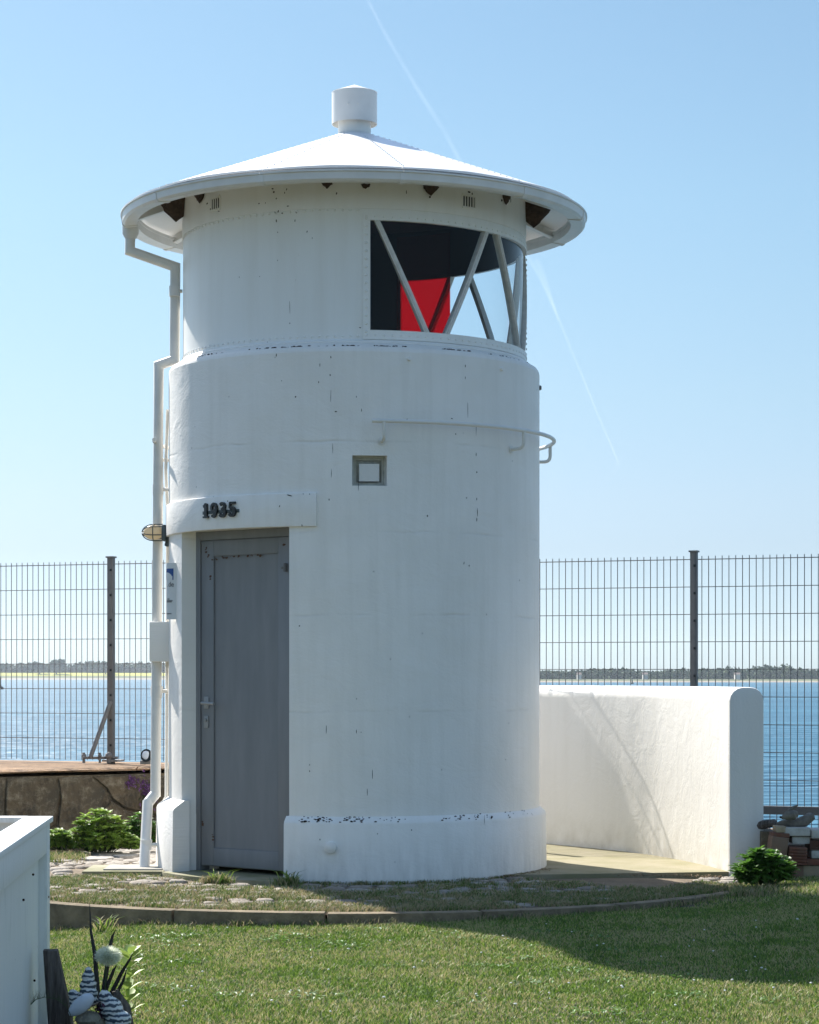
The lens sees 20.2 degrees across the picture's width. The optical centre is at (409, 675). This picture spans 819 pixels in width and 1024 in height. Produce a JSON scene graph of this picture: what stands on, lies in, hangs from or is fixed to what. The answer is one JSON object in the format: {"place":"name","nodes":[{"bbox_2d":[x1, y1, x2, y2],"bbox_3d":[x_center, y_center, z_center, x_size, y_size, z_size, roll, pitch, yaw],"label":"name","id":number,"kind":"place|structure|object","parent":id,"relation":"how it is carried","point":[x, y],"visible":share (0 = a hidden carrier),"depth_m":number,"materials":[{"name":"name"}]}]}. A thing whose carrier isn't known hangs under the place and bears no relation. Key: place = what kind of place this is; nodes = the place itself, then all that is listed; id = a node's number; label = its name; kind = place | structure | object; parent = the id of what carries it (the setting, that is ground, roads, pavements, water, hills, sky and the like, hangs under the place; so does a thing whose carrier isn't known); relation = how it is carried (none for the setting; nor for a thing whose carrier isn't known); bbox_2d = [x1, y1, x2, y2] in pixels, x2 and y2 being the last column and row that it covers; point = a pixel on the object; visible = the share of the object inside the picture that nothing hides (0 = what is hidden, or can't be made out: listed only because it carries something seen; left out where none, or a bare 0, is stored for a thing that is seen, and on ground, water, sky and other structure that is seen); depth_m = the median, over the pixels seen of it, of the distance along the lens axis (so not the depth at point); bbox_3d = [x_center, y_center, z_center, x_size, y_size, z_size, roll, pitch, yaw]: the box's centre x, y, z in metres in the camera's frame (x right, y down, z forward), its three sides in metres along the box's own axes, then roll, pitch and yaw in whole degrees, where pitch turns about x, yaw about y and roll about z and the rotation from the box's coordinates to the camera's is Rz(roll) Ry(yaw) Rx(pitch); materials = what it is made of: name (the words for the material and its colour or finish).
{"place":"outdoors","nodes":[
{"label":"outdoors","id":0,"kind":"place"},
{"bbox_2d":[1,673,164,675],"bbox_3d":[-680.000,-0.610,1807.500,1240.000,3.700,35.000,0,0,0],"label":"rapeseed field","id":1,"kind":"structure","parent":0,"point":[68,674],"depth_m":1805.08,"materials":[{"name":"plant"}]},
{"bbox_2d":[1,676,164,677],"bbox_3d":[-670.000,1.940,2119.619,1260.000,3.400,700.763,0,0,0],"label":"shore","id":2,"kind":"structure","parent":0,"point":[74,676],"depth_m":1785.52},
{"bbox_2d":[32,661,46,673],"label":"tree","id":3,"kind":"object","parent":2,"relation":"on","point":[35,665],"visible":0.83,"depth_m":1809.91,"materials":[{"name":"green plant"}]},
{"bbox_2d":[48,659,66,673],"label":"tree","id":4,"kind":"object","parent":2,"relation":"on","point":[59,664],"visible":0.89,"depth_m":1807.52,"materials":[{"name":"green plant"}]},
{"bbox_2d":[1,661,164,672],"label":"woodland","id":5,"kind":"object","parent":2,"relation":"on","point":[30,666],"visible":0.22,"depth_m":1833.26,"materials":[{"name":"green plant"}]},
{"bbox_2d":[1,667,164,672],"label":"thicket","id":6,"kind":"object","parent":2,"relation":"on","point":[139,670],"visible":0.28,"depth_m":1828.11,"materials":[{"name":"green plant"}]},
{"bbox_2d":[99,661,106,673],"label":"tree","id":7,"kind":"object","parent":2,"relation":"on","point":[101,665],"visible":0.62,"depth_m":1809.10,"materials":[{"name":"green plant"}]},
{"bbox_2d":[1,678,164,679],"bbox_3d":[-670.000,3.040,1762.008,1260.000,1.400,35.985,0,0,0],"label":"beach shore","id":8,"kind":"structure","parent":0,"point":[74,678],"depth_m":1761.57,"materials":[{"name":"beige sand"}]},
{"bbox_2d":[50,847,738,914],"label":"patio","id":9,"kind":"structure","parent":0,"point":[124,857],"depth_m":13.91,"materials":[{"name":"stone"}]},
{"bbox_2d":[50,828,80,850],"bbox_3d":[-2.420,1.146,16.108,0.357,0.160,0.298,0,0,0],"label":"plant","id":10,"kind":"object","parent":9,"relation":"on","point":[59,837],"visible":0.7,"depth_m":16.04,"materials":[{"name":"green plant"}]},
{"bbox_2d":[67,807,134,852],"bbox_3d":[-2.132,1.076,15.984,0.487,0.309,0.423,0,0,0],"label":"sedum bush","id":11,"kind":"object","parent":9,"relation":"on","point":[92,837],"visible":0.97,"depth_m":15.93,"materials":[{"name":"green plant"}]},
{"bbox_2d":[82,865,163,875],"bbox_3d":[-1.797,1.246,14.660,0.506,0.054,0.500,0,0,0],"label":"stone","id":12,"kind":"object","parent":9,"relation":"on","point":[124,869],"visible":0.64,"depth_m":14.49,"materials":[{"name":"stone"}]},
{"bbox_2d":[120,834,139,849],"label":"plant","id":13,"kind":"object","parent":9,"relation":"on","point":[129,843],"visible":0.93,"depth_m":15.91,"materials":[{"name":"green plant"}]},
{"bbox_2d":[122,811,155,842],"bbox_3d":[-1.904,1.089,16.301,0.250,0.246,0.287,0,0,43],"label":"dark plant","id":14,"kind":"object","parent":9,"relation":"on","point":[135,829],"visible":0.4,"depth_m":16.28,"materials":[{"name":"green plant"}]},
{"bbox_2d":[204,869,236,884],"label":"grass tuft","id":15,"kind":"object","parent":9,"relation":"on","point":[219,875],"visible":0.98,"depth_m":13.70,"materials":[{"name":"green plant"}]},
{"bbox_2d":[272,869,306,880],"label":"grass tuft","id":16,"kind":"object","parent":9,"relation":"on","point":[286,874],"visible":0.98,"depth_m":13.61,"materials":[{"name":"green plant"}]},
{"bbox_2d":[120,85,586,885],"bbox_3d":[-0.358,-1.242,15.000,3.024,5.205,3.024,0,0,0],"label":"lighthouse","id":17,"kind":"object","parent":9,"relation":"on","point":[344,641],"visible":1,"depth_m":14.03,"materials":[{"name":"white paint"}]},
{"bbox_2d":[161,198,184,221],"bbox_3d":[-1.492,-3.004,14.745,0.294,0.211,0.144,0,0,-17],"label":"swallow nest","id":18,"kind":"object","parent":17,"relation":"attached to","point":[174,210],"visible":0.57,"depth_m":14.70,"materials":[{"name":"brown soil"}]},
{"bbox_2d":[194,193,204,202],"bbox_3d":[-1.312,-2.997,14.400,0.062,0.100,0.146,0,0,-30],"label":"swallow nest","id":19,"kind":"object","parent":17,"relation":"attached to","point":[199,198],"visible":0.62,"depth_m":14.38,"materials":[{"name":"brown soil"}]},
{"bbox_2d":[200,536,288,870],"bbox_3d":[-0.954,0.138,14.176,0.935,2.115,0.116,0,0,40],"label":"door","id":20,"kind":"structure","parent":17,"relation":"in","point":[245,702],"depth_m":14.24,"materials":[{"name":"grey paint"}]},
{"bbox_2d":[322,183,331,188],"bbox_3d":[-0.500,-2.960,13.886,0.074,0.059,0.043,0,0,0],"label":"swallow nest","id":21,"kind":"object","parent":17,"relation":"attached to","point":[326,185],"visible":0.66,"depth_m":13.88,"materials":[{"name":"brown soil"}]},
{"bbox_2d":[361,183,369,188],"bbox_3d":[-0.264,-2.947,13.883,0.059,0.035,0.032,0,0,0],"label":"swallow nest","id":22,"kind":"object","parent":17,"relation":"attached to","point":[364,185],"visible":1,"depth_m":13.87,"materials":[{"name":"brown soil"}]},
{"bbox_2d":[352,456,384,485],"bbox_3d":[-0.246,-1.226,13.881,0.216,0.202,0.080,0,0,-6],"label":"small window","id":23,"kind":"structure","parent":17,"relation":"in","point":[366,470],"depth_m":13.86,"materials":[{"name":"white glass"}]},
{"bbox_2d":[423,185,438,195],"bbox_3d":[0.133,-2.949,13.985,0.108,0.081,0.060,0,0,-21],"label":"swallow nest","id":24,"kind":"object","parent":17,"relation":"attached to","point":[430,190],"visible":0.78,"depth_m":13.97,"materials":[{"name":"brown soil"}]},
{"bbox_2d":[363,212,526,360],"bbox_3d":[0.286,-2.407,14.947,0.954,0.763,2.219,0,0,5],"label":"lantern window","id":25,"kind":"structure","parent":17,"relation":"in","point":[516,341],"depth_m":14.15,"materials":[{"name":"white paint"}]},
{"bbox_2d":[502,195,510,204],"bbox_3d":[0.606,-2.977,14.417,0.062,0.070,0.062,0,0,45],"label":"swallow nest","id":26,"kind":"object","parent":17,"relation":"attached to","point":[506,198],"visible":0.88,"depth_m":14.40,"materials":[{"name":"brown soil"}]},
{"bbox_2d":[525,202,549,227],"bbox_3d":[0.799,-3.002,14.901,0.288,0.221,0.175,0,0,0],"label":"swallow nest","id":27,"kind":"object","parent":17,"relation":"attached to","point":[535,215],"visible":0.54,"depth_m":14.86,"materials":[{"name":"brown soil"}]},
{"bbox_2d":[50,872,744,912],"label":"patio weeds","id":28,"kind":"object","parent":9,"relation":"on","point":[616,894],"visible":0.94,"depth_m":13.04,"materials":[{"name":"green plant"}]},
{"bbox_2d":[304,868,726,882],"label":"dry litter","id":29,"kind":"object","parent":9,"relation":"on","point":[546,869],"visible":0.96,"depth_m":14.06,"materials":[{"name":"brown"}]},
{"bbox_2d":[0,680,817,827],"bbox_3d":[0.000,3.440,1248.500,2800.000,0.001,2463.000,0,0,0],"label":"sea","id":30,"kind":"structure","parent":0,"point":[763,688],"depth_m":160.60,"materials":[{"name":"liquid"}]},
{"bbox_2d":[0,760,168,852],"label":"sea wall","id":31,"kind":"structure","parent":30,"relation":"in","point":[64,795],"depth_m":17.47,"materials":[{"name":"stone"}]},
{"bbox_2d":[125,769,157,820],"bbox_3d":[-2.062,0.971,17.686,0.276,0.502,0.108,0,0,0],"label":"purple aubrieta","id":32,"kind":"object","parent":31,"relation":"attached to","point":[141,783],"visible":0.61,"depth_m":17.67,"materials":[{"name":"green plant"}]},
{"bbox_2d":[140,749,150,763],"bbox_3d":[-2.007,0.624,17.686,0.118,0.119,0.130,0,0,0],"label":"spot lamp","id":33,"kind":"object","parent":31,"relation":"on","point":[145,755],"visible":0.79,"depth_m":17.64,"materials":[{"name":"black metal"}]},
{"bbox_2d":[0,0,818,671],"label":"sky","id":34,"kind":"structure","parent":0,"point":[672,342],"materials":[{"name":"blue"}]},
{"bbox_2d":[50,875,818,1023],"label":"lawn","id":35,"kind":"structure","parent":0,"point":[692,905],"depth_m":10.03,"materials":[{"name":"plant"}]},
{"bbox_2d":[0,816,52,1023],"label":"wooden planter","id":36,"kind":"object","parent":35,"relation":"on","point":[24,892],"visible":0.87,"depth_m":8.33,"materials":[{"name":"white wood"}]},
{"bbox_2d":[29,987,71,1017],"bbox_3d":[-1.284,1.180,8.326,0.173,0.138,0.061,0,0,-36],"label":"grass plume","id":37,"kind":"object","parent":35,"relation":"on","point":[33,1000],"depth_m":8.30,"materials":[{"name":"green plant"}]},
{"bbox_2d":[43,949,73,1023],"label":"driftwood post","id":38,"kind":"object","parent":35,"relation":"on","point":[57,1010],"visible":0.89,"depth_m":8.57,"materials":[{"name":"grey wood"}]},
{"bbox_2d":[91,915,120,932],"bbox_3d":[-1.626,1.334,12.382,0.186,0.096,0.186,0,0,-42],"label":"grass tuft","id":39,"kind":"object","parent":35,"relation":"on","point":[100,926],"visible":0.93,"depth_m":12.37,"materials":[{"name":"green plant"}]},
{"bbox_2d":[50,891,729,929],"bbox_3d":[-0.255,1.428,13.537,2.786,0.323,4.181,0,0,61],"label":"kerb footing","id":40,"kind":"object","parent":35,"relation":"on","point":[74,915],"visible":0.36,"depth_m":12.44,"materials":[{"name":"grey concrete"}]},
{"bbox_2d":[50,849,818,931],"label":"edge grass","id":41,"kind":"structure","parent":35,"relation":"on","point":[738,890],"depth_m":13.31,"materials":[{"name":"green plant"}]},
{"bbox_2d":[111,926,818,1015],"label":"clover leaves","id":42,"kind":"object","parent":35,"relation":"on","point":[472,1000],"visible":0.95,"depth_m":10.36,"materials":[{"name":"green plant"}]},
{"bbox_2d":[540,685,762,876],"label":"garden wall","id":43,"kind":"structure","parent":35,"relation":"on","point":[674,772],"depth_m":15.71,"materials":[{"name":"white paint"}]},
{"bbox_2d":[728,845,800,885],"bbox_3d":[2.116,1.135,13.746,0.434,0.251,0.373,0,0,0],"label":"green bush","id":44,"kind":"object","parent":35,"relation":"on","point":[757,865],"visible":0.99,"depth_m":13.67,"materials":[{"name":"green plant"}]},
{"bbox_2d":[760,828,772,851],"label":"stone block","id":45,"kind":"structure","parent":35,"relation":"on","point":[764,833],"depth_m":14.35,"materials":[{"name":"stone"}]},
{"bbox_2d":[757,819,776,829],"bbox_3d":[2.240,0.935,14.398,0.060,0.075,0.154,0,0,-43],"label":"driftwood","id":46,"kind":"object","parent":45,"relation":"on","point":[765,824],"visible":0.93,"depth_m":14.39,"materials":[{"name":"grey wood"}]},
{"bbox_2d":[791,865,803,877],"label":"stone block","id":47,"kind":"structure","parent":35,"relation":"on","point":[799,872],"depth_m":14.16,"materials":[{"name":"grey stone"}]},
{"bbox_2d":[803,865,818,876],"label":"stone block","id":48,"kind":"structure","parent":35,"relation":"on","point":[811,870],"depth_m":14.16,"materials":[{"name":"grey stone"}]},
{"bbox_2d":[787,845,807,864],"bbox_3d":[2.382,1.110,14.217,0.116,0.115,0.206,0,0,0],"label":"brick","id":49,"kind":"object","parent":48,"relation":"on","point":[797,854],"visible":0.81,"depth_m":14.12,"materials":[{"name":"brown brick"}]},
{"bbox_2d":[767,835,788,858],"bbox_3d":[2.270,1.060,14.210,0.116,0.140,0.160,0,0,0],"label":"brick","id":50,"kind":"object","parent":49,"relation":"on","point":[779,843],"visible":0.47,"depth_m":14.13,"materials":[{"name":"brown brick"}]},
{"bbox_2d":[769,831,789,837],"bbox_3d":[2.283,0.984,14.220,0.103,0.032,0.160,0,0,0],"label":"brick","id":51,"kind":"object","parent":50,"relation":"on","point":[775,834],"visible":0.89,"depth_m":14.14,"materials":[{"name":"brown brick"}]},
{"bbox_2d":[773,825,785,832],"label":"stone block","id":52,"kind":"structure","parent":51,"relation":"on","point":[779,828],"depth_m":14.15,"materials":[{"name":"beige stone"}]},
{"bbox_2d":[789,836,809,843],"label":"stone block","id":53,"kind":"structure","parent":49,"relation":"on","point":[799,839],"depth_m":14.17,"materials":[{"name":"grey stone"}]},
{"bbox_2d":[785,826,809,835],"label":"stone block","id":54,"kind":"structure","parent":53,"relation":"on","point":[799,831],"depth_m":14.15,"materials":[{"name":"grey stone"}]},
{"bbox_2d":[776,805,814,826],"bbox_3d":[2.392,0.871,14.223,0.241,0.147,0.108,0,0,-6],"label":"driftwood","id":55,"kind":"object","parent":54,"relation":"on","point":[790,815],"visible":1,"depth_m":14.22,"materials":[{"name":"grey wood"}]},
{"bbox_2d":[806,857,818,864],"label":"brick","id":56,"kind":"object","parent":48,"relation":"on","point":[812,861],"visible":0.61,"depth_m":14.15,"materials":[{"name":"brown brick"}]},
{"bbox_2d":[806,849,818,857],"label":"stone block","id":57,"kind":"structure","parent":56,"relation":"on","point":[812,853],"depth_m":14.15,"materials":[{"name":"grey stone"}]},
{"bbox_2d":[805,839,818,849],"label":"brick","id":58,"kind":"object","parent":57,"relation":"on","point":[813,844],"visible":0.91,"depth_m":14.17,"materials":[{"name":"brown brick"}]},
{"bbox_2d":[809,828,818,837],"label":"stone block","id":59,"kind":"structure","parent":58,"relation":"on","point":[814,832],"depth_m":14.14,"materials":[{"name":"grey stone"}]},
{"bbox_3d":[-1.166,1.413,8.520,0.329,0.223,0.263,0,0,0],"label":"boulder","id":60,"kind":"object","parent":35,"relation":"on","visible":0},
{"bbox_2d":[68,989,90,1009],"bbox_3d":[-1.218,1.208,8.526,0.085,0.097,0.081,0,0,0],"label":"turban shell","id":61,"kind":"object","parent":60,"relation":"on","point":[73,994],"visible":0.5,"depth_m":8.49},
{"bbox_2d":[78,967,98,1006],"bbox_3d":[-1.185,1.151,8.505,0.078,0.154,0.079,0,0,0],"label":"turban shell","id":62,"kind":"object","parent":61,"relation":"on","point":[88,983],"visible":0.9,"depth_m":8.48},
{"bbox_2d":[75,1010,104,1023],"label":"mossy stone","id":63,"kind":"object","parent":60,"relation":"on","point":[90,1017],"visible":1,"depth_m":8.42,"materials":[{"name":"grey stone"}]},
{"bbox_2d":[68,993,93,1015],"bbox_3d":[-1.200,1.205,8.414,0.094,0.086,0.034,0,0,0],"label":"mussel shell","id":64,"kind":"object","parent":63,"relation":"on","point":[83,1003],"visible":1,"depth_m":8.40},
{"bbox_2d":[94,946,121,989],"bbox_3d":[-1.114,1.121,8.520,0.116,0.250,0.098,0,0,0],"label":"pompom flower","id":65,"kind":"object","parent":60,"relation":"on","point":[108,955],"visible":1,"depth_m":8.50,"materials":[{"name":"white plant"}]},
{"bbox_2d":[89,902,132,1009],"bbox_3d":[-1.108,1.046,8.558,0.163,0.404,0.005,0,0,0],"label":"black leaved plant","id":66,"kind":"object","parent":60,"relation":"on","point":[108,980],"visible":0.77,"depth_m":8.56,"materials":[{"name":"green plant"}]},
{"bbox_2d":[98,990,131,1023],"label":"turban shell","id":67,"kind":"object","parent":60,"relation":"on","point":[115,1012],"visible":1,"depth_m":8.43},
{"bbox_2d":[112,989,133,1023],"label":"driftwood knot","id":68,"kind":"object","parent":60,"relation":"on","point":[116,993],"visible":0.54,"depth_m":8.54,"materials":[{"name":"grey wood"}]},
{"bbox_2d":[115,944,143,1010],"bbox_3d":[-1.048,1.154,8.603,0.122,0.298,0.122,0,0,0],"label":"sedum plant","id":69,"kind":"object","parent":68,"relation":"on","point":[127,953],"visible":0.85,"depth_m":8.59,"materials":[{"name":"green plant"}]},
{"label":"quay edge","id":70,"kind":"object","parent":35,"relation":"on","visible":0},
{"bbox_2d":[0,550,818,827],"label":"fence","id":71,"kind":"object","parent":70,"relation":"on","point":[109,713],"visible":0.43,"depth_m":17.15,"materials":[{"name":"grey metal"}]},
{"bbox_2d":[504,844,728,878],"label":"concrete path","id":72,"kind":"structure","parent":0,"point":[570,862],"depth_m":14.81,"materials":[{"name":"beige concrete"}]},
{"bbox_2d":[642,673,647,678],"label":"house","id":73,"kind":"structure","parent":0,"point":[645,675],"depth_m":1132.00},
{"bbox_2d":[540,679,817,680],"bbox_3d":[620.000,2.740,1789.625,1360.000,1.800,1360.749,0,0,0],"label":"shore","id":74,"kind":"structure","parent":0,"point":[678,679],"depth_m":1128.35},
{"bbox_2d":[540,664,817,678],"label":"tree line","id":75,"kind":"object","parent":74,"relation":"on","point":[675,674],"visible":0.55,"depth_m":1145.83,"materials":[{"name":"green plant"}]},
{"bbox_2d":[540,681,817,681],"bbox_3d":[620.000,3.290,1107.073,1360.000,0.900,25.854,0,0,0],"label":"beach shore","id":76,"kind":"structure","parent":0,"point":[678,681],"depth_m":1115.43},
{"bbox_2d":[734,673,739,678],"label":"house","id":77,"kind":"structure","parent":0,"point":[737,675],"depth_m":1132.00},
{"bbox_2d":[788,842,807,865],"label":"stone block","id":78,"kind":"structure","parent":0,"point":[789,843],"depth_m":14.44,"materials":[{"name":"grey stone"}]}
]}

